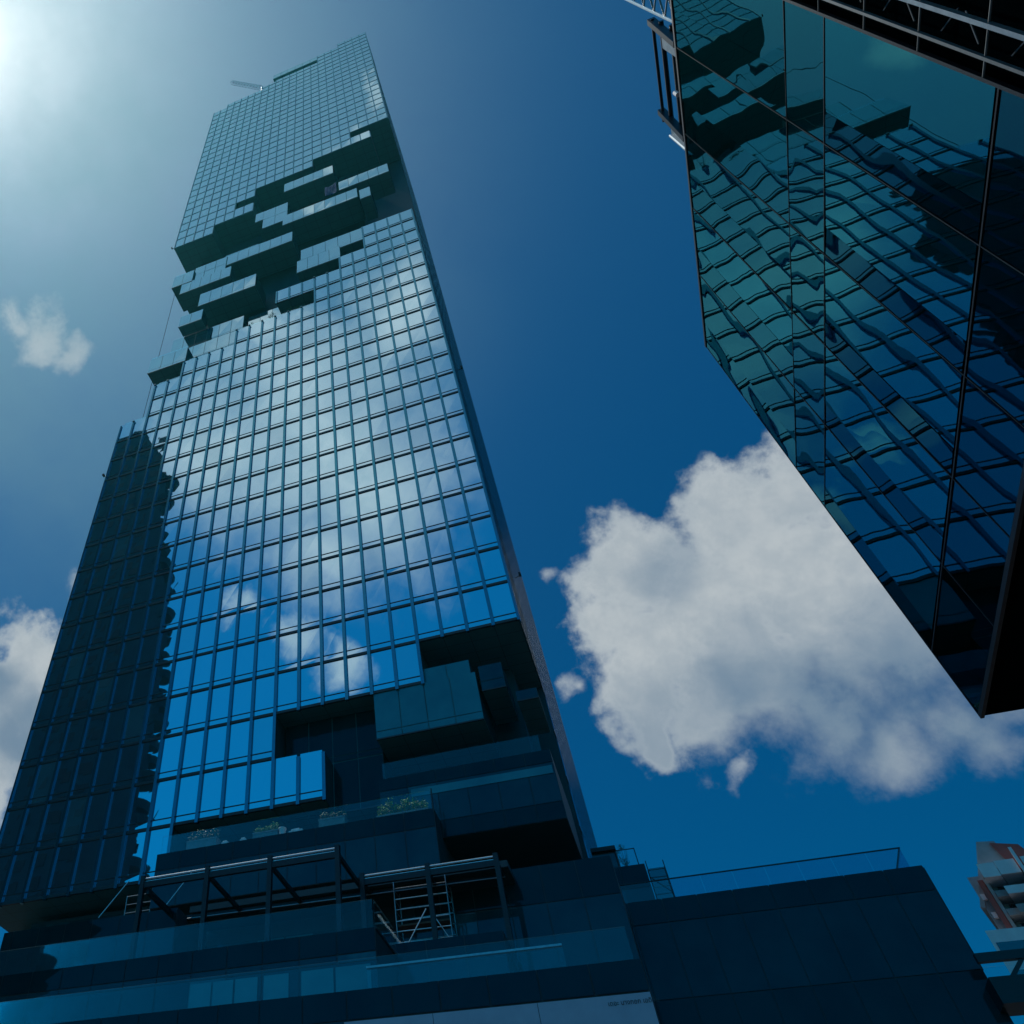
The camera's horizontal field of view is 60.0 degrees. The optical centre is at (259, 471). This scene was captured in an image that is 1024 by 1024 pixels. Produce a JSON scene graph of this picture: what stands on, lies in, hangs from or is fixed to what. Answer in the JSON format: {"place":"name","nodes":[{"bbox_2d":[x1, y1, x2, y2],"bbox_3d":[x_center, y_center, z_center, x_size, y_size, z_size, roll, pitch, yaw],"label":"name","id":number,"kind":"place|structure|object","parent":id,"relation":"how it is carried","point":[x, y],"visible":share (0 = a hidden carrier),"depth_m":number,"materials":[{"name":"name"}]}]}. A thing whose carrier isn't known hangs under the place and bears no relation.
{"place":"outdoors","nodes":[
{"label":"outdoors","id":0,"kind":"place"},
{"bbox_2d":[0,0,1023,1023],"label":"sky","id":1,"kind":"structure","parent":0,"point":[735,686],"materials":[{"name":"blue"}]},
{"bbox_2d":[590,845,1013,1023],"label":"glass hall","id":2,"kind":"structure","parent":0,"point":[890,946],"depth_m":41.52,"materials":[{"name":"glass"}]},
{"bbox_2d":[973,948,1023,1015],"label":"steel footbridge","id":3,"kind":"object","parent":2,"relation":"attached to","point":[1006,993],"visible":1,"depth_m":37.04,"materials":[{"name":"grey metal"}]},
{"bbox_2d":[967,841,1023,973],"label":"apartment tower","id":4,"kind":"structure","parent":0,"point":[997,883],"depth_m":83.28,"materials":[{"name":"concrete"}]},
{"label":"ground","id":5,"kind":"structure","parent":0,"visible":0},
{"bbox_2d":[0,32,596,934],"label":"skyscraper","id":6,"kind":"structure","parent":5,"relation":"on","point":[298,596],"depth_m":68.73,"materials":[{"name":"glass"}]},
{"bbox_2d":[0,808,24,853],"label":"window","id":7,"kind":"structure","parent":6,"relation":"in","point":[10,831],"depth_m":60.77,"materials":[{"name":"glass"}]},
{"bbox_2d":[3,851,32,901],"bbox_3d":[-16.666,27.990,57.460,1.550,3.337,0.008,-17,-54,16],"label":"window","id":8,"kind":"structure","parent":6,"relation":"in","point":[17,878],"depth_m":57.47,"materials":[{"name":"glass"}]},
{"bbox_2d":[17,804,44,850],"bbox_3d":[-16.512,25.772,60.222,1.550,3.337,0.006,-17,-54,16],"label":"window","id":9,"kind":"structure","parent":6,"relation":"in","point":[33,817],"depth_m":60.24,"materials":[{"name":"glass"}]},
{"bbox_2d":[25,848,54,898],"bbox_3d":[-15.007,27.493,56.968,1.550,3.337,0.005,-17,-54,16],"label":"window","id":10,"kind":"structure","parent":6,"relation":"in","point":[41,867],"depth_m":56.97,"materials":[{"name":"glass"}]},
{"bbox_2d":[30,761,55,803],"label":"window","id":11,"kind":"structure","parent":6,"relation":"in","point":[43,781],"depth_m":63.01,"materials":[{"name":"blue glass"}]},
{"bbox_2d":[38,800,65,846],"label":"window","id":12,"kind":"structure","parent":6,"relation":"in","point":[53,819],"depth_m":59.74,"materials":[{"name":"glass"}]},
{"bbox_2d":[48,844,76,894],"bbox_3d":[-13.348,26.998,56.479,1.550,3.337,0.005,-17,-54,16],"label":"window","id":13,"kind":"structure","parent":6,"relation":"in","point":[65,856],"depth_m":56.49,"materials":[{"name":"glass"}]},
{"bbox_2d":[50,757,75,799],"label":"window","id":14,"kind":"structure","parent":6,"relation":"in","point":[66,767],"depth_m":62.50,"materials":[{"name":"glass"}]},
{"bbox_2d":[60,796,86,842],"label":"window","id":15,"kind":"structure","parent":6,"relation":"in","point":[76,808],"depth_m":59.23,"materials":[{"name":"blue glass"}]},
{"bbox_2d":[71,753,96,795],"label":"window","id":16,"kind":"structure","parent":6,"relation":"in","point":[83,777],"depth_m":62.02,"materials":[{"name":"glass"}]},
{"bbox_2d":[71,840,98,890],"bbox_3d":[-11.689,26.502,55.987,1.550,3.337,0.007,-17,-54,16],"label":"window","id":17,"kind":"structure","parent":6,"relation":"in","point":[88,850],"depth_m":55.99,"materials":[{"name":"glass"}]},
{"bbox_2d":[82,792,108,838],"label":"window","id":18,"kind":"structure","parent":6,"relation":"in","point":[97,807],"depth_m":58.76,"materials":[{"name":"glass"}]},
{"bbox_2d":[92,748,117,791],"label":"window","id":19,"kind":"structure","parent":6,"relation":"in","point":[107,759],"depth_m":61.53,"materials":[{"name":"glass"}]},
{"bbox_2d":[95,835,122,886],"bbox_3d":[-10.031,26.003,55.495,1.550,3.337,0.004,-17,-54,16],"label":"window","id":20,"kind":"structure","parent":6,"relation":"in","point":[109,857],"depth_m":55.50,"materials":[{"name":"glass"}]},
{"bbox_2d":[105,788,130,834],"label":"window","id":21,"kind":"structure","parent":6,"relation":"in","point":[120,798],"depth_m":58.26,"materials":[{"name":"glass"}]},
{"bbox_2d":[114,744,138,787],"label":"window","id":22,"kind":"structure","parent":6,"relation":"in","point":[126,766],"depth_m":61.03,"materials":[{"name":"glass"}]},
{"bbox_2d":[118,831,145,883],"bbox_3d":[-8.371,25.508,55.005,1.550,3.337,0.007,-17,-54,16],"label":"window","id":23,"kind":"structure","parent":6,"relation":"in","point":[134,845],"depth_m":55.00,"materials":[{"name":"glass"}]},
{"bbox_2d":[123,704,145,743],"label":"window","id":24,"kind":"structure","parent":6,"relation":"in","point":[134,723],"depth_m":63.80,"materials":[{"name":"blue glass"}]},
{"bbox_2d":[128,783,153,830],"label":"window","id":25,"kind":"structure","parent":6,"relation":"in","point":[143,793],"depth_m":57.76,"materials":[{"name":"glass"}]},
{"bbox_2d":[136,739,159,782],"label":"window","id":26,"kind":"structure","parent":6,"relation":"in","point":[149,753],"depth_m":60.54,"materials":[{"name":"glass"}]},
{"bbox_2d":[143,699,166,739],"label":"window","id":27,"kind":"structure","parent":6,"relation":"in","point":[154,723],"depth_m":63.30,"materials":[{"name":"glass"}]},
{"bbox_2d":[144,827,169,877],"bbox_3d":[-6.712,25.012,54.514,1.550,3.337,0.009,-17,-54,16],"label":"window","id":28,"kind":"structure","parent":6,"relation":"in","point":[156,838],"depth_m":54.82,"materials":[{"name":"glass"}]},
{"bbox_2d":[151,779,175,826],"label":"window","id":29,"kind":"structure","parent":6,"relation":"in","point":[164,798],"depth_m":57.27,"materials":[{"name":"glass"}]},
{"bbox_2d":[158,735,181,778],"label":"window","id":30,"kind":"structure","parent":6,"relation":"in","point":[171,746],"depth_m":60.05,"materials":[{"name":"glass"}]},
{"bbox_2d":[165,694,187,734],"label":"window","id":31,"kind":"structure","parent":6,"relation":"in","point":[177,706],"depth_m":62.81,"materials":[{"name":"glass"}]},
{"bbox_2d":[175,774,198,821],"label":"window","id":32,"kind":"structure","parent":6,"relation":"in","point":[188,787],"depth_m":56.78,"materials":[{"name":"glass"}]},
{"bbox_2d":[181,730,203,773],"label":"window","id":33,"kind":"structure","parent":6,"relation":"in","point":[192,754],"depth_m":59.55,"materials":[{"name":"glass"}]},
{"bbox_2d":[187,690,208,729],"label":"window","id":34,"kind":"structure","parent":6,"relation":"in","point":[198,702],"depth_m":62.32,"materials":[{"name":"glass"}]},
{"bbox_2d":[199,770,222,817],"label":"window","id":35,"kind":"structure","parent":6,"relation":"in","point":[212,781],"depth_m":56.29,"materials":[{"name":"glass"}]},
{"bbox_2d":[204,725,226,769],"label":"window","id":36,"kind":"structure","parent":6,"relation":"in","point":[216,738],"depth_m":59.06,"materials":[{"name":"glass"}]},
{"bbox_2d":[209,685,229,725],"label":"window","id":37,"kind":"structure","parent":6,"relation":"in","point":[220,695],"depth_m":61.84,"materials":[{"name":"glass"}]},
{"bbox_2d":[224,765,246,813],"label":"window","id":38,"kind":"structure","parent":6,"relation":"in","point":[235,789],"depth_m":55.81,"materials":[{"name":"glass"}]},
{"bbox_2d":[228,720,249,764],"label":"window","id":39,"kind":"structure","parent":6,"relation":"in","point":[239,732],"depth_m":58.57,"materials":[{"name":"glass"}]},
{"bbox_2d":[231,680,251,720],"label":"window","id":40,"kind":"structure","parent":6,"relation":"in","point":[241,704],"depth_m":61.34,"materials":[{"name":"glass"}]},
{"bbox_2d":[234,643,253,680],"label":"window","id":41,"kind":"structure","parent":6,"relation":"in","point":[245,653],"depth_m":64.11,"materials":[{"name":"glass"}]},
{"bbox_2d":[249,760,270,808],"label":"window","id":42,"kind":"structure","parent":6,"relation":"in","point":[260,777],"depth_m":55.31,"materials":[{"name":"glass"}]},
{"bbox_2d":[251,716,272,760],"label":"window","id":43,"kind":"structure","parent":6,"relation":"in","point":[262,727],"depth_m":58.07,"materials":[{"name":"blue glass"}]},
{"bbox_2d":[254,675,273,715],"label":"window","id":44,"kind":"structure","parent":6,"relation":"in","point":[264,689],"depth_m":60.85,"materials":[{"name":"glass"}]},
{"bbox_2d":[256,638,275,675],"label":"window","id":45,"kind":"structure","parent":6,"relation":"in","point":[266,648],"depth_m":63.61,"materials":[{"name":"glass"}]},
{"bbox_2d":[111,209,429,594],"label":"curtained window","id":46,"kind":"structure","parent":6,"relation":"in","point":[372,556],"depth_m":82.18,"materials":[{"name":"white glass"}]},
{"bbox_2d":[54,214,489,656],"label":"window","id":47,"kind":"structure","parent":6,"relation":"in","point":[476,499],"depth_m":81.60,"materials":[{"name":"glass"}]},
{"bbox_2d":[175,32,386,246],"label":"upper window","id":48,"kind":"structure","parent":6,"relation":"in","point":[247,208],"depth_m":166.53,"materials":[{"name":"blue glass"}]},
{"bbox_2d":[274,755,296,804],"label":"window","id":49,"kind":"structure","parent":6,"relation":"in","point":[285,767],"depth_m":54.82,"materials":[{"name":"glass"}]},
{"bbox_2d":[277,670,296,710],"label":"window","id":50,"kind":"structure","parent":6,"relation":"in","point":[287,681],"depth_m":60.34,"materials":[{"name":"glass"}]},
{"bbox_2d":[278,633,296,670],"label":"window","id":51,"kind":"structure","parent":6,"relation":"in","point":[287,643],"depth_m":63.12,"materials":[{"name":"glass"}]},
{"bbox_2d":[301,627,319,665],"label":"window","id":52,"kind":"structure","parent":6,"relation":"in","point":[310,639],"depth_m":62.63,"materials":[{"name":"glass"}]},
{"bbox_2d":[301,665,320,705],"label":"window","id":53,"kind":"structure","parent":6,"relation":"in","point":[310,676],"depth_m":59.86,"materials":[{"name":"glass"}]},
{"bbox_2d":[300,750,321,799],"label":"window","id":54,"kind":"structure","parent":6,"relation":"in","point":[310,762],"depth_m":54.34,"materials":[{"name":"glass"}]},
{"bbox_2d":[323,622,342,660],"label":"window","id":55,"kind":"structure","parent":6,"relation":"in","point":[332,634],"depth_m":62.14,"materials":[{"name":"glass"}]},
{"bbox_2d":[324,659,344,700],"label":"window","id":56,"kind":"structure","parent":6,"relation":"in","point":[333,671],"depth_m":59.36,"materials":[{"name":"glass"}]},
{"bbox_2d":[344,582,363,617],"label":"window","id":57,"kind":"structure","parent":6,"relation":"in","point":[353,594],"depth_m":64.42,"materials":[{"name":"glass"}]},
{"bbox_2d":[345,617,366,654],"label":"window","id":58,"kind":"structure","parent":6,"relation":"in","point":[355,628],"depth_m":61.65,"materials":[{"name":"glass"}]},
{"bbox_2d":[347,654,369,695],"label":"window","id":59,"kind":"structure","parent":6,"relation":"in","point":[358,675],"depth_m":58.87,"materials":[{"name":"glass"}]},
{"bbox_2d":[365,577,386,612],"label":"window","id":60,"kind":"structure","parent":6,"relation":"in","point":[375,588],"depth_m":63.92,"materials":[{"name":"glass"}]},
{"bbox_2d":[368,611,390,649],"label":"window","id":61,"kind":"structure","parent":6,"relation":"in","point":[379,632],"depth_m":61.15,"materials":[{"name":"glass"}]},
{"bbox_2d":[371,649,394,690],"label":"window","id":62,"kind":"structure","parent":6,"relation":"in","point":[382,663],"depth_m":58.39,"materials":[{"name":"glass"}]},
{"bbox_2d":[387,571,409,606],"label":"window","id":63,"kind":"structure","parent":6,"relation":"in","point":[397,583],"depth_m":63.43,"materials":[{"name":"glass"}]},
{"bbox_2d":[391,606,414,643],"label":"window","id":64,"kind":"structure","parent":6,"relation":"in","point":[402,620],"depth_m":60.65,"materials":[{"name":"glass"}]},
{"bbox_2d":[395,643,420,684],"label":"window","id":65,"kind":"structure","parent":6,"relation":"in","point":[406,655],"depth_m":57.89,"materials":[{"name":"blue glass"}]},
{"bbox_2d":[410,566,433,601],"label":"window","id":66,"kind":"structure","parent":6,"relation":"in","point":[421,582],"depth_m":62.93,"materials":[{"name":"glass"}]},
{"bbox_2d":[414,600,439,638],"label":"window","id":67,"kind":"structure","parent":6,"relation":"in","point":[426,614],"depth_m":60.17,"materials":[{"name":"glass"}]},
{"bbox_2d":[433,560,457,595],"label":"window","id":68,"kind":"structure","parent":6,"relation":"in","point":[444,574],"depth_m":62.43,"materials":[{"name":"glass"}]},
{"bbox_2d":[438,594,464,632],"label":"window","id":69,"kind":"structure","parent":6,"relation":"in","point":[450,606],"depth_m":59.67,"materials":[{"name":"glass"}]},
{"bbox_2d":[449,523,474,555],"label":"window","id":70,"kind":"structure","parent":6,"relation":"in","point":[461,537],"depth_m":64.72,"materials":[{"name":"glass"}]},
{"bbox_2d":[456,554,481,589],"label":"window","id":71,"kind":"structure","parent":6,"relation":"in","point":[467,566],"depth_m":61.94,"materials":[{"name":"glass"}]},
{"bbox_2d":[462,588,490,627],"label":"window","id":72,"kind":"structure","parent":6,"relation":"in","point":[475,603],"depth_m":59.18,"materials":[{"name":"glass"}]},
{"bbox_2d":[472,517,497,549],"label":"window","id":73,"kind":"structure","parent":6,"relation":"in","point":[483,528],"depth_m":64.22,"materials":[{"name":"glass"}]},
{"bbox_2d":[479,548,506,583],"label":"window","id":74,"kind":"structure","parent":6,"relation":"in","point":[491,560],"depth_m":61.46,"materials":[{"name":"glass"}]},
{"bbox_2d":[487,582,516,621],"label":"window","id":75,"kind":"structure","parent":6,"relation":"in","point":[500,597],"depth_m":58.69,"materials":[{"name":"glass"}]},
{"bbox_2d":[0,855,659,1023],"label":"terraced podium","id":76,"kind":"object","parent":5,"relation":"on","point":[576,950],"visible":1,"depth_m":38.98,"materials":[{"name":"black glass"}]},
{"bbox_2d":[128,844,518,971],"bbox_3d":[2.898,23.745,40.428,18.540,8.500,4.900,-17,-54,16],"label":"steel pergola","id":77,"kind":"object","parent":76,"relation":"on","point":[209,875],"visible":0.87,"depth_m":42.61,"materials":[{"name":"metal"}]},
{"bbox_2d":[393,874,457,942],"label":"scaffold tower","id":78,"kind":"structure","parent":76,"relation":"on","point":[419,926],"depth_m":41.92,"materials":[{"name":"metal"}]},
{"bbox_2d":[670,0,1023,718],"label":"glass cube","id":79,"kind":"object","parent":5,"relation":"on","point":[856,182],"visible":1,"depth_m":9.25,"materials":[{"name":"glass"}]},
{"bbox_2d":[647,17,684,150],"bbox_3d":[7.275,-6.624,14.373,0.260,1.904,2.088,-17,-54,16],"label":"roof gantry","id":80,"kind":"object","parent":79,"relation":"on","point":[661,30],"visible":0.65,"depth_m":14.68,"materials":[{"name":"metal"}]},
{"bbox_2d":[672,0,784,70],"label":"window pane","id":81,"kind":"structure","parent":79,"relation":"in","point":[756,26],"depth_m":10.41,"materials":[{"name":"teal glass"}]},
{"bbox_2d":[674,10,785,116],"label":"window pane","id":82,"kind":"structure","parent":79,"relation":"in","point":[756,76],"depth_m":11.14,"materials":[{"name":"teal glass"}]},
{"bbox_2d":[678,50,787,182],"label":"window pane","id":83,"kind":"structure","parent":79,"relation":"in","point":[753,126],"depth_m":11.56,"materials":[{"name":"glass"}]},
{"bbox_2d":[683,101,788,221],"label":"window pane","id":84,"kind":"structure","parent":79,"relation":"in","point":[771,188],"depth_m":11.96,"materials":[{"name":"teal glass"}]},
{"bbox_2d":[686,136,789,273],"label":"window pane","id":85,"kind":"structure","parent":79,"relation":"in","point":[770,231],"depth_m":12.36,"materials":[{"name":"teal glass"}]},
{"bbox_2d":[690,178,790,307],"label":"window pane","id":86,"kind":"structure","parent":79,"relation":"in","point":[757,258],"depth_m":12.75,"materials":[{"name":"teal glass"}]},
{"bbox_2d":[693,210,792,354],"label":"window pane","id":87,"kind":"structure","parent":79,"relation":"in","point":[765,304],"depth_m":13.15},
{"bbox_2d":[697,248,792,384],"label":"window pane","id":88,"kind":"structure","parent":79,"relation":"in","point":[751,322],"depth_m":13.53,"materials":[{"name":"teal glass"}]},
{"bbox_2d":[700,277,794,439],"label":"window pane","id":89,"kind":"structure","parent":79,"relation":"in","point":[767,380],"depth_m":14.01,"materials":[{"name":"teal glass"}]},
{"bbox_2d":[705,324,795,465],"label":"window pane","id":90,"kind":"structure","parent":79,"relation":"in","point":[779,432],"depth_m":14.48,"materials":[{"name":"teal glass"}]},
{"bbox_2d":[784,1,822,140],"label":"window pane","id":91,"kind":"structure","parent":79,"relation":"in","point":[803,28],"depth_m":9.32,"materials":[{"name":"teal glass"}]},
{"bbox_2d":[787,121,823,251],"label":"window pane","id":92,"kind":"structure","parent":79,"relation":"in","point":[805,153],"depth_m":10.11,"materials":[{"name":"teal glass"}]},
{"bbox_2d":[790,227,823,341],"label":"window pane","id":93,"kind":"structure","parent":79,"relation":"in","point":[807,263],"depth_m":10.90,"materials":[{"name":"teal glass"}]},
{"bbox_2d":[792,313,823,420],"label":"window pane","id":94,"kind":"structure","parent":79,"relation":"in","point":[808,352],"depth_m":11.67,"materials":[{"name":"blue glass"}]},
{"bbox_2d":[795,390,823,503],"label":"window pane","id":95,"kind":"structure","parent":79,"relation":"in","point":[809,428],"depth_m":12.52,"materials":[{"name":"blue glass"}]},
{"bbox_2d":[825,490,931,646],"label":"window pane","id":96,"kind":"structure","parent":79,"relation":"in","point":[901,599],"depth_m":11.32,"materials":[{"name":"blue glass"}]},
{"bbox_2d":[825,427,939,629],"bbox_3d":[8.163,0.659,10.999,0.002,2.710,1.250,-16,-54,16],"label":"window pane","id":97,"kind":"structure","parent":79,"relation":"in","point":[897,547],"depth_m":10.84,"materials":[{"name":"glass"}]},
{"bbox_2d":[826,405,941,559],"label":"window pane","id":98,"kind":"structure","parent":79,"relation":"in","point":[902,504],"depth_m":10.36,"materials":[{"name":"blue glass"}]},
{"bbox_2d":[825,348,949,538],"bbox_3d":[7.581,-0.443,10.146,0.003,2.710,0.970,-17,-54,16],"label":"window pane","id":99,"kind":"structure","parent":79,"relation":"in","point":[922,481],"depth_m":9.98,"materials":[{"name":"glass"}]},
{"bbox_2d":[825,323,952,473],"bbox_3d":[7.310,-0.955,9.749,0.003,2.710,0.356,-18,-54,16],"label":"window pane","id":100,"kind":"structure","parent":79,"relation":"in","point":[895,404],"depth_m":9.59,"materials":[{"name":"blue glass"}]},
{"bbox_2d":[825,257,960,448],"bbox_3d":[7.055,-1.438,9.375,0.003,2.710,0.960,-17,-54,16],"label":"window pane","id":101,"kind":"structure","parent":79,"relation":"in","point":[931,386],"depth_m":9.20,"materials":[{"name":"glass"}]},
{"bbox_2d":[825,228,965,371],"bbox_3d":[6.786,-1.948,8.981,0.006,2.710,0.356,-16,-54,15],"label":"window pane","id":102,"kind":"structure","parent":79,"relation":"in","point":[924,323],"depth_m":8.79,"materials":[{"name":"blue glass"}]},
{"bbox_2d":[825,147,975,340],"bbox_3d":[6.519,-2.453,8.590,0.002,2.710,1.020,-17,-54,16],"label":"window pane","id":103,"kind":"structure","parent":79,"relation":"in","point":[924,257],"depth_m":8.40,"materials":[{"name":"glass"}]},
{"bbox_2d":[825,112,981,240],"bbox_3d":[6.238,-2.984,8.179,0.002,2.710,0.356,-17,-54,16],"label":"window pane","id":104,"kind":"structure","parent":79,"relation":"in","point":[945,201],"depth_m":7.98,"materials":[{"name":"blue glass"}]},
{"bbox_2d":[825,18,994,202],"bbox_3d":[5.975,-3.481,7.794,0.003,2.710,1.000,-17,-54,16],"label":"window pane","id":105,"kind":"structure","parent":79,"relation":"in","point":[934,116],"depth_m":7.58,"materials":[{"name":"glass"}]},
{"bbox_2d":[934,569,992,710],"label":"window pane","id":106,"kind":"structure","parent":79,"relation":"in","point":[963,633],"depth_m":9.60,"materials":[{"name":"black glass"}]},
{"bbox_2d":[944,482,1008,624],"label":"window pane","id":107,"kind":"structure","parent":79,"relation":"in","point":[976,549],"depth_m":8.76,"materials":[{"name":"blue glass"}]},
{"bbox_2d":[955,380,1023,535],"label":"window pane","id":108,"kind":"structure","parent":79,"relation":"in","point":[990,460],"depth_m":7.99,"materials":[{"name":"blue glass"}]},
{"bbox_2d":[967,249,1023,424],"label":"window pane","id":109,"kind":"structure","parent":79,"relation":"in","point":[996,360],"depth_m":7.30,"materials":[{"name":"blue glass"}]},
{"bbox_2d":[983,90,1023,271],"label":"window pane","id":110,"kind":"structure","parent":79,"relation":"in","point":[1004,224],"depth_m":6.65,"materials":[{"name":"blue glass"}]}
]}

